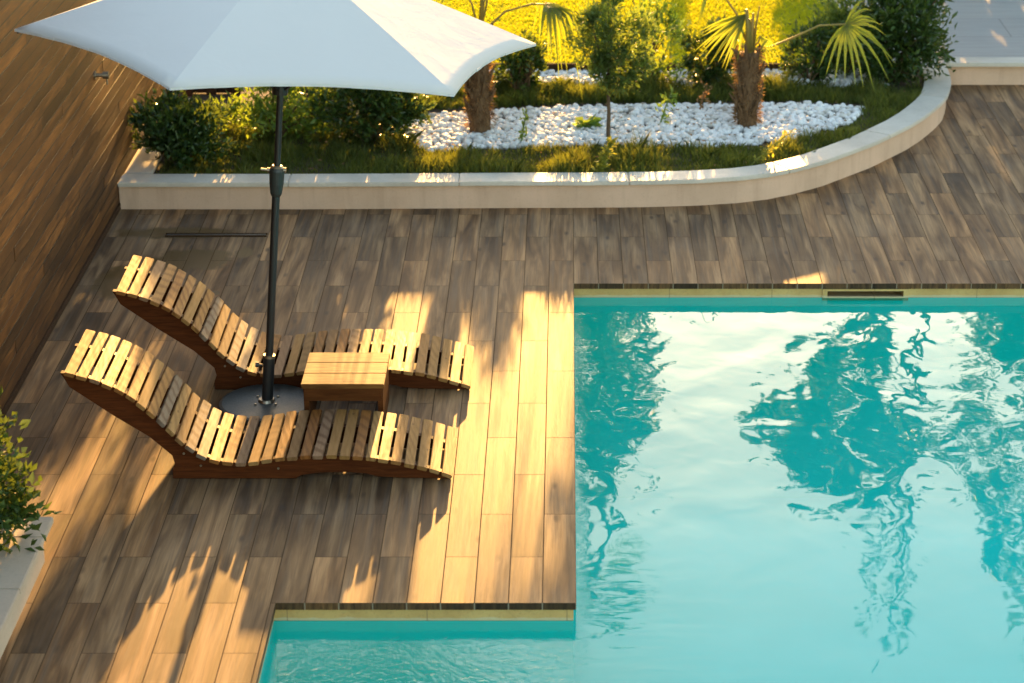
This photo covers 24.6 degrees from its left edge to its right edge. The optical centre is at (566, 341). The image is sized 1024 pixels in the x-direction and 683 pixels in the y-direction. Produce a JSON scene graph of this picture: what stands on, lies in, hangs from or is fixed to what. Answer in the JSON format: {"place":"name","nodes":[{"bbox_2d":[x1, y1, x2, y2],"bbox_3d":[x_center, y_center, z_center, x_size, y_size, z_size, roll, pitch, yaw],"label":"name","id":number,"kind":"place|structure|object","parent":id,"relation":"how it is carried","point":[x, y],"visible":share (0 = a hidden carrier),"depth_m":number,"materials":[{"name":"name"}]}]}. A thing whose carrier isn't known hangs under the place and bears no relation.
{"place":"outdoors","nodes":[
{"label":"outdoors","id":0,"kind":"place"},
{"bbox_2d":[0,85,1023,682],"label":"deck","id":1,"kind":"structure","parent":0,"point":[152,569],"depth_m":12.73,"materials":[{"name":"wood"}]},
{"bbox_2d":[0,517,53,658],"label":"planter box","id":2,"kind":"object","parent":1,"relation":"on","point":[20,571],"visible":0.86,"depth_m":10.30,"materials":[{"name":"concrete"}]},
{"bbox_2d":[0,385,61,553],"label":"shrub","id":3,"kind":"object","parent":2,"relation":"on","point":[14,499],"visible":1,"depth_m":10.35,"materials":[{"name":"green plant"}]},
{"bbox_2d":[165,233,267,236],"bbox_3d":[-2.240,-0.681,15.003,0.650,0.008,0.054,0,22,0],"label":"floor drain","id":4,"kind":"object","parent":1,"relation":"on","point":[216,234],"visible":1,"depth_m":14.99,"materials":[{"name":"black metal"}]},
{"bbox_2d":[60,329,456,478],"bbox_3d":[-1.509,0.316,11.693,1.889,0.586,0.591,0,22,0],"label":"sun lounger","id":5,"kind":"object","parent":1,"relation":"on","point":[193,440],"visible":1,"depth_m":11.60,"materials":[{"name":"brown wood"}]},
{"bbox_2d":[14,0,535,426],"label":"parasol","id":6,"kind":"object","parent":1,"relation":"on","point":[280,48],"visible":0.98,"depth_m":11.11,"materials":[{"name":"white fabric"}]},
{"bbox_2d":[112,255,473,388],"bbox_3d":[-1.461,-0.101,12.748,1.890,0.585,0.594,0,22,0],"label":"sun lounger","id":7,"kind":"object","parent":1,"relation":"on","point":[232,355],"visible":0.86,"depth_m":12.69,"materials":[{"name":"brown wood"}]},
{"bbox_2d":[301,352,389,426],"bbox_3d":[-1.150,0.260,12.279,0.425,0.263,0.439,0,22,0],"label":"side table","id":8,"kind":"object","parent":1,"relation":"on","point":[345,376],"visible":0.96,"depth_m":12.13,"materials":[{"name":"brown wood"}]},
{"bbox_2d":[117,64,950,208],"bbox_3d":[0.086,-1.358,16.477,6.426,0.202,2.423,-5,22,-13],"label":"curved planter","id":9,"kind":"object","parent":1,"relation":"on","point":[141,184],"visible":0.91,"depth_m":15.51,"materials":[{"name":"concrete"}]},
{"bbox_2d":[154,70,925,176],"bbox_3d":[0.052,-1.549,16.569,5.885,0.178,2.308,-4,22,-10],"label":"planter grass","id":10,"kind":"structure","parent":9,"relation":"in","point":[574,159],"depth_m":16.01,"materials":[{"name":"green plant"}]},
{"bbox_2d":[127,88,250,169],"bbox_3d":[-2.613,-1.439,15.882,0.968,0.549,0.793,0,22,0],"label":"shrub","id":11,"kind":"object","parent":10,"relation":"on","point":[176,127],"visible":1,"depth_m":15.73,"materials":[{"name":"green plant"}]},
{"bbox_2d":[183,87,240,96],"bbox_3d":[-2.656,-3.035,17.115,0.432,2.570,0.059,0,22,0],"label":"slat fence","id":12,"kind":"object","parent":10,"relation":"on","point":[208,91],"visible":0.07,"depth_m":17.55,"materials":[{"name":"brown wood"}]},
{"bbox_2d":[211,86,349,142],"bbox_3d":[-1.978,-1.860,16.303,1.006,1.001,0.815,-4,22,-11],"label":"shrub","id":13,"kind":"object","parent":10,"relation":"on","point":[290,122],"visible":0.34,"depth_m":16.31,"materials":[{"name":"green plant"}]},
{"bbox_2d":[297,87,437,142],"bbox_3d":[-1.398,-1.712,16.340,1.002,0.684,0.767,0,22,0],"label":"shrub","id":14,"kind":"object","parent":10,"relation":"on","point":[378,109],"visible":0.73,"depth_m":16.23,"materials":[{"name":"green plant"}]},
{"bbox_2d":[401,0,597,132],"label":"palm","id":15,"kind":"object","parent":10,"relation":"on","point":[479,89],"visible":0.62,"depth_m":16.44,"materials":[{"name":"brown plant"}]},
{"bbox_2d":[491,26,553,96],"bbox_3d":[-0.336,-2.081,17.418,0.522,0.598,0.443,13,25,30],"label":"shrub","id":16,"kind":"object","parent":10,"relation":"on","point":[520,64],"visible":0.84,"depth_m":17.35,"materials":[{"name":"green plant"}]},
{"bbox_2d":[517,107,528,142],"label":"weed","id":17,"kind":"object","parent":10,"relation":"on","point":[526,118],"visible":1,"depth_m":16.32,"materials":[{"name":"green plant"}]},
{"bbox_2d":[591,135,619,171],"bbox_3d":[0.254,-1.239,15.638,0.193,0.283,0.150,0,22,0],"label":"weed","id":18,"kind":"object","parent":10,"relation":"on","point":[601,164],"visible":1,"depth_m":15.63,"materials":[{"name":"green plant"}]},
{"bbox_2d":[553,0,664,137],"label":"young tree","id":19,"kind":"object","parent":10,"relation":"on","point":[605,59],"visible":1,"depth_m":16.13,"materials":[{"name":"green plant"}]},
{"bbox_2d":[402,100,864,152],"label":"white pebbles","id":20,"kind":"object","parent":10,"relation":"on","point":[556,124],"visible":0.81,"depth_m":16.71,"materials":[{"name":"white stone"}]},
{"bbox_2d":[184,85,905,169],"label":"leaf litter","id":21,"kind":"object","parent":20,"relation":"on","point":[605,133],"visible":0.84,"depth_m":16.62,"materials":[{"name":"brown plant"}]},
{"bbox_2d":[572,113,602,127],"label":"broadleaf weed","id":22,"kind":"object","parent":20,"relation":"on","point":[590,121],"visible":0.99,"depth_m":16.68,"materials":[{"name":"green plant"}]},
{"bbox_2d":[655,83,677,124],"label":"weed","id":23,"kind":"object","parent":20,"relation":"on","point":[664,114],"visible":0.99,"depth_m":16.74,"materials":[{"name":"green plant"}]},
{"bbox_2d":[417,64,893,109],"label":"tall grass","id":24,"kind":"structure","parent":10,"relation":"on","point":[780,88],"depth_m":17.42,"materials":[{"name":"green plant"}]},
{"bbox_2d":[616,0,698,81],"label":"shrub","id":25,"kind":"object","parent":10,"relation":"on","point":[675,28],"visible":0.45,"depth_m":17.64,"materials":[{"name":"green plant"}]},
{"bbox_2d":[489,63,861,71],"bbox_3d":[-1.492,-2.106,18.165,7.785,0.090,0.030,0,22,0],"label":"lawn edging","id":26,"kind":"object","parent":10,"relation":"on","point":[554,66],"visible":0.01,"depth_m":18.14,"materials":[{"name":"white wood"}]},
{"bbox_2d":[489,68,889,88],"bbox_3d":[0.861,-2.004,17.928,3.159,0.077,0.491,0,22,0],"label":"pebble strip","id":27,"kind":"object","parent":10,"relation":"on","point":[843,79],"visible":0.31,"depth_m":17.92,"materials":[{"name":"white stone"}]},
{"bbox_2d":[697,78,712,109],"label":"weed","id":28,"kind":"object","parent":10,"relation":"on","point":[703,97],"visible":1,"depth_m":17.05,"materials":[{"name":"brown plant"}]},
{"bbox_2d":[678,14,744,85],"bbox_3d":[1.107,-2.175,17.705,0.548,0.569,0.435,0,22,0],"label":"shrub","id":29,"kind":"object","parent":10,"relation":"on","point":[708,69],"visible":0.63,"depth_m":17.67,"materials":[{"name":"green plant"}]},
{"bbox_2d":[751,129,796,165],"bbox_3d":[1.383,-1.304,15.865,0.371,0.239,0.117,-9,24,-23],"label":"weed","id":30,"kind":"object","parent":10,"relation":"on","point":[780,142],"visible":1,"depth_m":15.86,"materials":[{"name":"green plant"}]},
{"bbox_2d":[695,0,895,127],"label":"palm","id":31,"kind":"object","parent":10,"relation":"on","point":[747,93],"visible":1,"depth_m":16.56,"materials":[{"name":"green plant"}]},
{"bbox_2d":[776,9,854,83],"bbox_3d":[1.913,-2.229,17.779,0.506,0.584,0.523,-16,27,-34],"label":"shrub","id":32,"kind":"object","parent":10,"relation":"on","point":[818,35],"visible":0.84,"depth_m":17.75,"materials":[{"name":"green plant"}]},
{"bbox_2d":[804,0,885,75],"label":"shrub","id":33,"kind":"object","parent":10,"relation":"on","point":[833,12],"visible":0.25,"depth_m":17.90,"materials":[{"name":"green plant"}]},
{"bbox_2d":[821,0,958,86],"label":"shrub","id":34,"kind":"object","parent":10,"relation":"on","point":[916,42],"visible":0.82,"depth_m":17.64,"materials":[{"name":"green plant"}]},
{"bbox_2d":[259,298,1023,682],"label":"pool water","id":35,"kind":"structure","parent":1,"relation":"in","point":[799,590],"depth_m":13.09,"materials":[{"name":"teal liquid"}]},
{"bbox_2d":[258,289,1023,682],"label":"pool band","id":36,"kind":"object","parent":35,"relation":"on","point":[616,293],"visible":0.9,"depth_m":10.42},
{"bbox_2d":[822,289,908,299],"bbox_3d":[1.805,-0.310,14.287,0.520,0.078,0.169,0,22,0],"label":"pool skimmer","id":37,"kind":"object","parent":36,"relation":"attached to","point":[864,294],"visible":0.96,"depth_m":14.21,"materials":[{"name":"white plastic"}]},
{"bbox_2d":[945,57,1023,84],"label":"terrace wall","id":38,"kind":"structure","parent":1,"relation":"on","point":[989,71],"depth_m":18.32,"materials":[{"name":"concrete"}]},
{"bbox_2d":[166,66,919,101],"bbox_3d":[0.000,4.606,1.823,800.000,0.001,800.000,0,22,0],"label":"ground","id":39,"kind":"structure","parent":0,"point":[179,94],"depth_m":18.35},
{"bbox_2d":[0,0,165,417],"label":"timber wall","id":40,"kind":"structure","parent":39,"relation":"on","point":[67,153],"depth_m":13.38,"materials":[{"name":"brown wood"}]},
{"bbox_2d":[432,0,842,62],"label":"lawn","id":41,"kind":"structure","parent":0,"point":[658,22],"depth_m":19.54,"materials":[{"name":"plant"}]},
{"bbox_2d":[834,0,1023,63],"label":"paved terrace","id":42,"kind":"structure","parent":0,"point":[989,28],"depth_m":19.28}
]}

